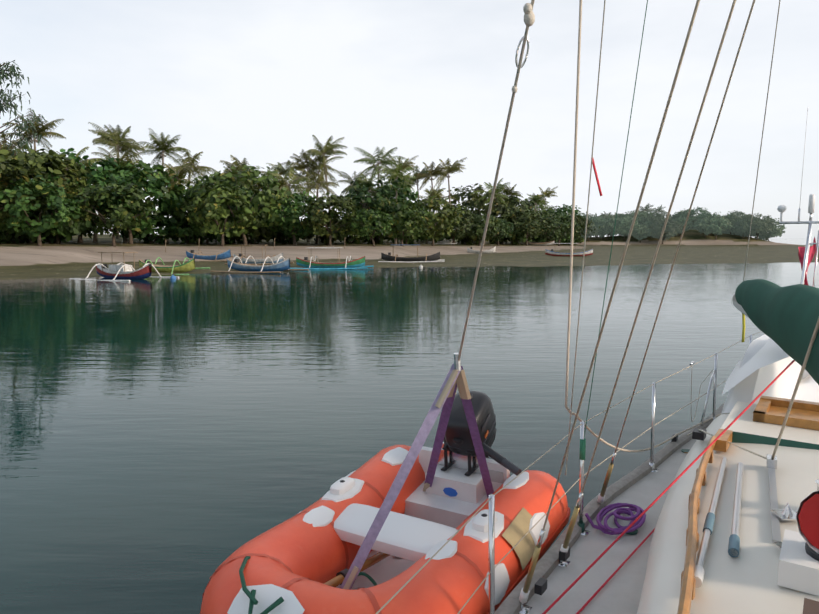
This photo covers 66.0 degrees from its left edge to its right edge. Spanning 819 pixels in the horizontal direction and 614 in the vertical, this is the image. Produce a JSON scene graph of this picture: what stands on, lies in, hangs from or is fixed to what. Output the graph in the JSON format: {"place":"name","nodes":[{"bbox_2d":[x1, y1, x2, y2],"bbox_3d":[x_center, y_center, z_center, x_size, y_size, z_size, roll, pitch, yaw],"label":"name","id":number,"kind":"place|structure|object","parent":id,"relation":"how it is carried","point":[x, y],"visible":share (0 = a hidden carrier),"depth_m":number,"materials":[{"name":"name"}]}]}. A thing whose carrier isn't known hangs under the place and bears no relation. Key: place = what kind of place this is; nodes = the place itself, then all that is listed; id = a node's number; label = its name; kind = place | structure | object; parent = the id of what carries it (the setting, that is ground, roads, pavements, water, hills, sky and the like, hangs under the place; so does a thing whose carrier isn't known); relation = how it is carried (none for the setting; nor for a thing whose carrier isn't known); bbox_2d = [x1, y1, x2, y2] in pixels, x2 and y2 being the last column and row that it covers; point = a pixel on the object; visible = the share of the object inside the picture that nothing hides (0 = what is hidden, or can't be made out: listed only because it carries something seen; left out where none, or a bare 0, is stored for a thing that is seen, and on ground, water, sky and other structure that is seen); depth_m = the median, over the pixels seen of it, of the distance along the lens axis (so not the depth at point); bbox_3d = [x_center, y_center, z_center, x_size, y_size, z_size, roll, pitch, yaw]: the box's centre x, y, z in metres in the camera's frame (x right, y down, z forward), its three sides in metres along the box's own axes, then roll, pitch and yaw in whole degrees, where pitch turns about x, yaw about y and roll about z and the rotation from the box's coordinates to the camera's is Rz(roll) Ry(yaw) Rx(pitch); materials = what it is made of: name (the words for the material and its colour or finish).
{"place":"outdoors","nodes":[
{"label":"outdoors","id":0,"kind":"place"},
{"bbox_2d":[0,238,818,613],"bbox_3d":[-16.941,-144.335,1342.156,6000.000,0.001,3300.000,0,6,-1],"label":"water","id":1,"kind":"structure","parent":0,"point":[168,446],"depth_m":12.21,"materials":[{"name":"teal liquid"}]},
{"bbox_2d":[495,334,818,613],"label":"sailboat deck","id":2,"kind":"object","parent":1,"relation":"on","point":[645,578],"visible":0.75,"depth_m":3.30,"materials":[{"name":"plastic"}]},
{"bbox_2d":[200,442,569,613],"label":"inflatable dinghy","id":3,"kind":"object","parent":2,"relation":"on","point":[301,562],"visible":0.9,"depth_m":3.21,"materials":[{"name":"orange"}]},
{"bbox_2d":[340,353,493,589],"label":"lifting straps","id":4,"kind":"object","parent":3,"relation":"on","point":[455,378],"visible":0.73,"depth_m":3.06,"materials":[{"name":"purple"}]},
{"bbox_2d":[440,391,521,475],"bbox_3d":[0.420,1.004,4.043,0.445,0.911,0.787,0,6,-2],"label":"outboard motor","id":5,"kind":"object","parent":3,"relation":"attached to","point":[457,438],"visible":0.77,"depth_m":3.93,"materials":[{"name":"black plastic"}]},
{"bbox_2d":[458,0,534,360],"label":"rope","id":6,"kind":"object","parent":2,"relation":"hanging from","point":[529,18],"visible":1,"depth_m":2.52,"materials":[{"name":"beige fabric"}]},
{"bbox_2d":[376,331,761,613],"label":"yacht lifelines","id":7,"kind":"object","parent":2,"relation":"attached to","point":[492,566],"visible":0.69,"depth_m":3.59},
{"bbox_2d":[519,0,754,613],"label":"yacht shrouds","id":8,"kind":"object","parent":2,"relation":"attached to","point":[523,598],"visible":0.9,"depth_m":2.48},
{"bbox_2d":[534,428,818,613],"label":"yacht deck gear","id":9,"kind":"object","parent":2,"relation":"on","point":[798,569],"visible":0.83,"depth_m":2.67,"materials":[{"name":"plastic"}]},
{"bbox_2d":[777,109,818,286],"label":"antenna mast","id":10,"kind":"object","parent":2,"relation":"on","point":[806,253],"depth_m":8.28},
{"bbox_2d":[0,230,818,279],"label":"beach","id":11,"kind":"structure","parent":0,"point":[73,258],"depth_m":81.38,"materials":[{"name":"sand"}]},
{"bbox_2d":[0,133,25,163],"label":"palm tree","id":12,"kind":"object","parent":11,"relation":"on","point":[3,138],"visible":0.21,"depth_m":80.36,"materials":[{"name":"green plant"}]},
{"bbox_2d":[0,158,44,223],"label":"broad tree","id":13,"kind":"object","parent":11,"relation":"on","point":[4,170],"visible":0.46,"depth_m":69.18,"materials":[{"name":"green plant"}]},
{"bbox_2d":[0,214,51,243],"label":"shrub","id":14,"kind":"object","parent":11,"relation":"on","point":[4,228],"visible":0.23,"depth_m":72.76,"materials":[{"name":"green plant"}]},
{"bbox_2d":[0,60,62,242],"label":"casuarina tree","id":15,"kind":"object","parent":11,"relation":"on","point":[12,71],"visible":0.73,"depth_m":73.48,"materials":[{"name":"green plant"}]},
{"bbox_2d":[1,108,65,151],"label":"palm tree","id":16,"kind":"object","parent":11,"relation":"on","point":[41,130],"visible":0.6,"depth_m":92.85,"materials":[{"name":"green plant"}]},
{"bbox_2d":[0,174,89,245],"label":"broad tree","id":17,"kind":"object","parent":11,"relation":"on","point":[59,200],"visible":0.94,"depth_m":68.79,"materials":[{"name":"green plant"}]},
{"bbox_2d":[0,140,92,242],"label":"broad tree","id":18,"kind":"object","parent":11,"relation":"on","point":[37,159],"visible":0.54,"depth_m":73.85,"materials":[{"name":"green plant"}]},
{"bbox_2d":[8,208,95,243],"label":"shrub","id":19,"kind":"object","parent":11,"relation":"on","point":[81,227],"visible":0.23,"depth_m":74.56,"materials":[{"name":"green plant"}]},
{"bbox_2d":[17,174,107,243],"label":"broad tree","id":20,"kind":"object","parent":11,"relation":"on","point":[43,204],"visible":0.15,"depth_m":73.79,"materials":[{"name":"green plant"}]},
{"bbox_2d":[45,146,106,241],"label":"palm tree","id":21,"kind":"object","parent":11,"relation":"on","point":[86,163],"visible":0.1,"depth_m":81.27,"materials":[{"name":"green plant"}]},
{"bbox_2d":[29,148,141,242],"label":"broad tree","id":22,"kind":"object","parent":11,"relation":"on","point":[104,164],"visible":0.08,"depth_m":79.37,"materials":[{"name":"green plant"}]},
{"bbox_2d":[66,179,159,246],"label":"broad tree","id":23,"kind":"object","parent":11,"relation":"on","point":[115,224],"visible":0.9,"depth_m":74.34,"materials":[{"name":"green plant"}]},
{"bbox_2d":[88,122,143,238],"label":"palm tree","id":24,"kind":"object","parent":11,"relation":"on","point":[133,144],"visible":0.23,"depth_m":96.43,"materials":[{"name":"green plant"}]},
{"bbox_2d":[92,147,142,242],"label":"palm tree","id":25,"kind":"object","parent":11,"relation":"on","point":[122,157],"visible":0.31,"depth_m":84.27,"materials":[{"name":"green plant"}]},
{"bbox_2d":[89,125,147,163],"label":"palm tree","id":26,"kind":"object","parent":11,"relation":"on","point":[113,140],"visible":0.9,"depth_m":90.19,"materials":[{"name":"green plant"}]},
{"bbox_2d":[70,252,179,281],"bbox_3d":[-20.464,-2.931,45.294,6.163,2.020,4.350,3,7,27],"label":"outrigger boat","id":27,"kind":"object","parent":11,"relation":"on","point":[120,271],"visible":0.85,"depth_m":44.94,"materials":[{"name":"paint"}]},
{"bbox_2d":[78,165,182,243],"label":"broad tree","id":28,"kind":"object","parent":11,"relation":"on","point":[163,205],"visible":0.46,"depth_m":80.45,"materials":[{"name":"green plant"}]},
{"bbox_2d":[83,158,192,236],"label":"broad tree","id":29,"kind":"object","parent":11,"relation":"on","point":[154,170],"visible":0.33,"depth_m":84.59,"materials":[{"name":"green plant"}]},
{"bbox_2d":[119,210,183,243],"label":"shrub","id":30,"kind":"object","parent":11,"relation":"on","point":[169,224],"visible":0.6,"depth_m":84.89,"materials":[{"name":"green plant"}]},
{"bbox_2d":[137,128,190,227],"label":"palm tree","id":31,"kind":"object","parent":11,"relation":"on","point":[162,147],"visible":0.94,"depth_m":97.02,"materials":[{"name":"green plant"}]},
{"bbox_2d":[139,257,209,274],"bbox_3d":[-19.953,-3.427,52.277,5.504,1.235,3.550,1,12,11],"label":"outrigger boat","id":32,"kind":"object","parent":11,"relation":"on","point":[187,266],"visible":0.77,"depth_m":51.99,"materials":[{"name":"paint"}]},
{"bbox_2d":[158,159,198,242],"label":"palm tree","id":33,"kind":"object","parent":11,"relation":"on","point":[183,172],"visible":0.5,"depth_m":87.78,"materials":[{"name":"green plant"}]},
{"bbox_2d":[161,211,214,243],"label":"shrub","id":34,"kind":"object","parent":11,"relation":"on","point":[195,233],"visible":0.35,"depth_m":87.21,"materials":[{"name":"green plant"}]},
{"bbox_2d":[168,151,216,237],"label":"palm tree","id":35,"kind":"object","parent":11,"relation":"on","point":[202,170],"visible":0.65,"depth_m":103.00,"materials":[{"name":"green plant"}]},
{"bbox_2d":[165,195,234,243],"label":"broad tree","id":36,"kind":"object","parent":11,"relation":"on","point":[179,216],"visible":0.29,"depth_m":86.53,"materials":[{"name":"green plant"}]},
{"bbox_2d":[186,249,233,260],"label":"boat","id":37,"kind":"object","parent":11,"relation":"on","point":[212,257],"depth_m":70.89,"materials":[{"name":"paint"}]},
{"bbox_2d":[181,181,257,245],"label":"broad tree","id":38,"kind":"object","parent":11,"relation":"on","point":[234,194],"visible":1,"depth_m":81.57,"materials":[{"name":"green plant"}]},
{"bbox_2d":[204,185,259,243],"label":"broad tree","id":39,"kind":"object","parent":11,"relation":"on","point":[250,192],"visible":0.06,"depth_m":90.02,"materials":[{"name":"green plant"}]},
{"bbox_2d":[204,217,261,243],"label":"shrub","id":40,"kind":"object","parent":11,"relation":"on","point":[229,240],"visible":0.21,"depth_m":89.27,"materials":[{"name":"green plant"}]},
{"bbox_2d":[186,164,290,245],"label":"broad tree","id":41,"kind":"object","parent":11,"relation":"on","point":[263,201],"visible":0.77,"depth_m":83.39,"materials":[{"name":"green plant"}]},
{"bbox_2d":[207,175,284,242],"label":"broad tree","id":42,"kind":"object","parent":11,"relation":"on","point":[252,186],"visible":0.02,"depth_m":93.92,"materials":[{"name":"green plant"}]},
{"bbox_2d":[234,213,283,243],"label":"shrub","id":43,"kind":"object","parent":11,"relation":"on","point":[266,233],"visible":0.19,"depth_m":91.00,"materials":[{"name":"green plant"}]},
{"bbox_2d":[225,245,293,264],"bbox_3d":[-15.359,-5.352,64.604,6.053,2.020,3.350,2,6,14],"label":"outrigger boat","id":44,"kind":"object","parent":11,"relation":"on","point":[250,261],"visible":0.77,"depth_m":64.24,"materials":[{"name":"paint"}]},
{"bbox_2d":[210,255,308,272],"bbox_3d":[-12.783,-3.669,53.979,6.823,1.391,4.550,2,7,21],"label":"outrigger boat","id":45,"kind":"object","parent":11,"relation":"on","point":[235,264],"visible":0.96,"depth_m":53.49,"materials":[{"name":"paint"}]},
{"bbox_2d":[266,160,301,183],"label":"palm tree","id":46,"kind":"object","parent":11,"relation":"on","point":[280,169],"visible":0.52,"depth_m":106.86,"materials":[{"name":"green plant"}]},
{"bbox_2d":[263,218,310,243],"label":"shrub","id":47,"kind":"object","parent":11,"relation":"on","point":[283,238],"visible":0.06,"depth_m":96.28,"materials":[{"name":"green plant"}]},
{"bbox_2d":[260,165,315,243],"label":"palm tree","id":48,"kind":"object","parent":11,"relation":"on","point":[283,184],"visible":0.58,"depth_m":95.22,"materials":[{"name":"green plant"}]},
{"bbox_2d":[259,190,332,244],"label":"broad tree","id":49,"kind":"object","parent":11,"relation":"on","point":[293,230],"visible":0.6,"depth_m":88.15,"materials":[{"name":"green plant"}]},
{"bbox_2d":[281,149,330,241],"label":"palm tree","id":50,"kind":"object","parent":11,"relation":"on","point":[302,165],"visible":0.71,"depth_m":104.89,"materials":[{"name":"green plant"}]},
{"bbox_2d":[297,169,338,243],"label":"palm tree","id":51,"kind":"object","parent":11,"relation":"on","point":[318,185],"visible":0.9,"depth_m":98.22,"materials":[{"name":"green plant"}]},
{"bbox_2d":[299,153,344,240],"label":"palm tree","id":52,"kind":"object","parent":11,"relation":"on","point":[331,168],"visible":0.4,"depth_m":115.48,"materials":[{"name":"green plant"}]},
{"bbox_2d":[301,135,346,210],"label":"palm tree","id":53,"kind":"object","parent":11,"relation":"on","point":[329,148],"visible":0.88,"depth_m":105.64,"materials":[{"name":"green plant"}]},
{"bbox_2d":[300,218,353,244],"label":"shrub","id":54,"kind":"object","parent":11,"relation":"on","point":[324,238],"visible":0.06,"depth_m":94.29,"materials":[{"name":"green plant"}]},
{"bbox_2d":[299,191,359,245],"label":"broad tree","id":55,"kind":"object","parent":11,"relation":"on","point":[334,201],"visible":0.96,"depth_m":87.49,"materials":[{"name":"green plant"}]},
{"bbox_2d":[290,247,373,269],"bbox_3d":[-7.286,-4.621,59.790,7.263,2.020,3.950,1,6,5],"label":"outrigger canoe","id":56,"kind":"object","parent":11,"relation":"on","point":[317,265],"visible":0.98,"depth_m":59.50,"materials":[{"name":"green paint"}]},
{"bbox_2d":[331,221,376,243],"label":"shrub","id":57,"kind":"object","parent":11,"relation":"on","point":[353,238],"visible":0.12,"depth_m":94.40,"materials":[{"name":"green plant"}]},
{"bbox_2d":[338,171,373,194],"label":"palm tree","id":58,"kind":"object","parent":11,"relation":"on","point":[349,180],"visible":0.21,"depth_m":113.99,"materials":[{"name":"green plant"}]},
{"bbox_2d":[343,208,394,246],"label":"broad tree","id":59,"kind":"object","parent":11,"relation":"on","point":[384,224],"visible":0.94,"depth_m":87.84,"materials":[{"name":"green plant"}]},
{"bbox_2d":[344,173,399,237],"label":"palm tree","id":60,"kind":"object","parent":11,"relation":"on","point":[373,193],"visible":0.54,"depth_m":95.61,"materials":[{"name":"green plant"}]},
{"bbox_2d":[345,207,400,243],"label":"shrub","id":61,"kind":"object","parent":11,"relation":"on","point":[382,237],"visible":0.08,"depth_m":97.72,"materials":[{"name":"green plant"}]},
{"bbox_2d":[334,176,417,243],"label":"broad tree","id":62,"kind":"object","parent":11,"relation":"on","point":[363,198],"visible":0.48,"depth_m":94.43,"materials":[{"name":"green plant"}]},
{"bbox_2d":[354,147,407,237],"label":"palm tree","id":63,"kind":"object","parent":11,"relation":"on","point":[373,160],"visible":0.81,"depth_m":111.23,"materials":[{"name":"green plant"}]},
{"bbox_2d":[375,161,418,243],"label":"palm tree","id":64,"kind":"object","parent":11,"relation":"on","point":[395,175],"visible":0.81,"depth_m":102.27,"materials":[{"name":"green plant"}]},
{"bbox_2d":[382,155,418,198],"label":"palm tree","id":65,"kind":"object","parent":11,"relation":"on","point":[405,163],"visible":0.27,"depth_m":120.97,"materials":[{"name":"green plant"}]},
{"bbox_2d":[377,198,434,245],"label":"broad tree","id":66,"kind":"object","parent":11,"relation":"on","point":[409,225],"visible":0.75,"depth_m":95.57,"materials":[{"name":"green plant"}]},
{"bbox_2d":[378,187,434,212],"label":"broad tree","id":67,"kind":"object","parent":11,"relation":"on","point":[410,196],"visible":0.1,"depth_m":112.10,"materials":[{"name":"green plant"}]},
{"bbox_2d":[378,245,444,262],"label":"outrigger boat","id":68,"kind":"object","parent":11,"relation":"on","point":[389,257],"visible":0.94,"depth_m":72.58,"materials":[{"name":"paint"}]},
{"bbox_2d":[392,227,430,244],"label":"shrub","id":69,"kind":"object","parent":11,"relation":"on","point":[416,238],"visible":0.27,"depth_m":106.86,"materials":[{"name":"green plant"}]},
{"bbox_2d":[414,184,446,243],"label":"palm tree","id":70,"kind":"object","parent":11,"relation":"on","point":[432,193],"visible":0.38,"depth_m":114.97,"materials":[{"name":"green plant"}]},
{"bbox_2d":[414,161,448,213],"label":"palm tree","id":71,"kind":"object","parent":11,"relation":"on","point":[431,172],"visible":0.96,"depth_m":121.05,"materials":[{"name":"green plant"}]},
{"bbox_2d":[410,195,466,245],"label":"broad tree","id":72,"kind":"object","parent":11,"relation":"on","point":[445,216],"visible":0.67,"depth_m":105.35,"materials":[{"name":"green plant"}]},
{"bbox_2d":[434,157,466,206],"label":"palm tree","id":73,"kind":"object","parent":11,"relation":"on","point":[453,168],"visible":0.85,"depth_m":133.95,"materials":[{"name":"green plant"}]},
{"bbox_2d":[433,204,481,245],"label":"broad tree","id":74,"kind":"object","parent":11,"relation":"on","point":[465,222],"visible":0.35,"depth_m":116.21,"materials":[{"name":"green plant"}]},
{"bbox_2d":[446,227,482,244],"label":"shrub","id":75,"kind":"object","parent":11,"relation":"on","point":[465,239],"visible":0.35,"depth_m":124.67,"materials":[{"name":"green plant"}]},
{"bbox_2d":[461,189,494,213],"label":"palm tree","id":76,"kind":"object","parent":11,"relation":"on","point":[477,198],"visible":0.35,"depth_m":133.99,"materials":[{"name":"green plant"}]},
{"bbox_2d":[447,183,515,221],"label":"broad tree","id":77,"kind":"object","parent":11,"relation":"on","point":[472,203],"visible":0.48,"depth_m":136.28,"materials":[{"name":"green plant"}]},
{"bbox_2d":[467,213,502,245],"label":"broad tree","id":78,"kind":"object","parent":11,"relation":"on","point":[479,219],"visible":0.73,"depth_m":121.99,"materials":[{"name":"green plant"}]},
{"bbox_2d":[470,179,509,243],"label":"palm tree","id":79,"kind":"object","parent":11,"relation":"on","point":[499,186],"visible":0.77,"depth_m":133.25,"materials":[{"name":"green plant"}]},
{"bbox_2d":[484,219,515,245],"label":"broad tree","id":80,"kind":"object","parent":11,"relation":"on","point":[506,231],"visible":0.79,"depth_m":128.09,"materials":[{"name":"green plant"}]},
{"bbox_2d":[481,205,528,244],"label":"broad tree","id":81,"kind":"object","parent":11,"relation":"on","point":[512,213],"visible":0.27,"depth_m":138.07,"materials":[{"name":"green plant"}]},
{"bbox_2d":[497,225,536,244],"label":"shrub","id":82,"kind":"object","parent":11,"relation":"on","point":[522,238],"visible":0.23,"depth_m":140.62,"materials":[{"name":"green plant"}]},
{"bbox_2d":[493,195,544,243],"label":"broad tree","id":83,"kind":"object","parent":11,"relation":"on","point":[514,200],"visible":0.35,"depth_m":144.53,"materials":[{"name":"green plant"}]},
{"bbox_2d":[508,213,549,245],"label":"broad tree","id":84,"kind":"object","parent":11,"relation":"on","point":[535,230],"visible":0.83,"depth_m":138.51,"materials":[{"name":"green plant"}]},
{"bbox_2d":[538,214,570,245],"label":"broad tree","id":85,"kind":"object","parent":11,"relation":"on","point":[550,234],"visible":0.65,"depth_m":145.40,"materials":[{"name":"green plant"}]},
{"bbox_2d":[547,215,580,245],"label":"broad tree","id":86,"kind":"object","parent":11,"relation":"on","point":[576,224],"visible":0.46,"depth_m":157.47,"materials":[{"name":"green plant"}]},
{"bbox_2d":[545,243,592,255],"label":"boat","id":87,"kind":"object","parent":11,"relation":"on","point":[555,253],"visible":0.98,"depth_m":93.82,"materials":[{"name":"paint"}]},
{"bbox_2d":[573,215,599,245],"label":"broad tree","id":88,"kind":"object","parent":11,"relation":"on","point":[582,222],"visible":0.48,"depth_m":175.99,"materials":[{"name":"green plant"}]},
{"bbox_2d":[596,218,627,239],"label":"tree","id":89,"kind":"object","parent":11,"relation":"on","point":[607,221],"visible":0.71,"depth_m":222.34,"materials":[{"name":"green plant"}]},
{"bbox_2d":[613,216,639,239],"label":"tree","id":90,"kind":"object","parent":11,"relation":"on","point":[622,220],"visible":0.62,"depth_m":220.73,"materials":[{"name":"green plant"}]},
{"bbox_2d":[628,223,651,242],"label":"tree","id":91,"kind":"object","parent":11,"relation":"on","point":[646,231],"visible":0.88,"depth_m":219.52,"materials":[{"name":"green plant"}]},
{"bbox_2d":[649,218,681,243],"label":"tree","id":92,"kind":"object","parent":11,"relation":"on","point":[655,233],"visible":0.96,"depth_m":217.76,"materials":[{"name":"green plant"}]},
{"bbox_2d":[679,207,711,227],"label":"tree","id":93,"kind":"object","parent":11,"relation":"on","point":[696,210],"visible":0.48,"depth_m":236.71,"materials":[{"name":"green plant"}]},
{"bbox_2d":[691,218,718,237],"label":"tree","id":94,"kind":"object","parent":11,"relation":"on","point":[703,227],"visible":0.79,"depth_m":220.41,"materials":[{"name":"green plant"}]},
{"bbox_2d":[702,218,731,239],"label":"tree","id":95,"kind":"object","parent":11,"relation":"on","point":[717,232],"visible":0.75,"depth_m":218.65,"materials":[{"name":"green plant"}]},
{"bbox_2d":[724,210,753,233],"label":"tree","id":96,"kind":"object","parent":11,"relation":"on","point":[736,214],"visible":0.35,"depth_m":228.41,"materials":[{"name":"green plant"}]},
{"bbox_2d":[731,222,755,238],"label":"tree","id":97,"kind":"object","parent":11,"relation":"on","point":[743,234],"visible":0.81,"depth_m":220.90,"materials":[{"name":"green plant"}]},
{"bbox_2d":[743,213,777,239],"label":"tree","id":98,"kind":"object","parent":11,"relation":"on","point":[770,222],"visible":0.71,"depth_m":219.65,"materials":[{"name":"green plant"}]},
{"bbox_2d":[0,0,818,237],"label":"sky","id":99,"kind":"structure","parent":0,"point":[252,80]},
{"bbox_2d":[579,0,647,459],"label":"rope","id":100,"kind":"object","parent":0,"point":[582,449],"visible":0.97,"depth_m":3.48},
{"bbox_2d":[565,0,720,451],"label":"rope","id":101,"kind":"object","parent":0,"point":[572,224],"visible":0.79,"depth_m":3.59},
{"bbox_2d":[542,360,794,613],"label":"red yacht lines","id":102,"kind":"object","parent":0,"point":[643,513],"visible":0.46,"depth_m":3.15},
{"bbox_2d":[565,0,779,474],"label":"rigging lines","id":103,"kind":"object","parent":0,"point":[589,195],"visible":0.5,"depth_m":3.26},
{"bbox_2d":[687,318,818,459],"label":"yacht braid line","id":104,"kind":"object","parent":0,"point":[796,387],"visible":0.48,"depth_m":3.21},
{"bbox_2d":[732,279,818,384],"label":"sail cover","id":105,"kind":"object","parent":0,"point":[785,319],"visible":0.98,"depth_m":3.59,"materials":[{"name":"fabric"}]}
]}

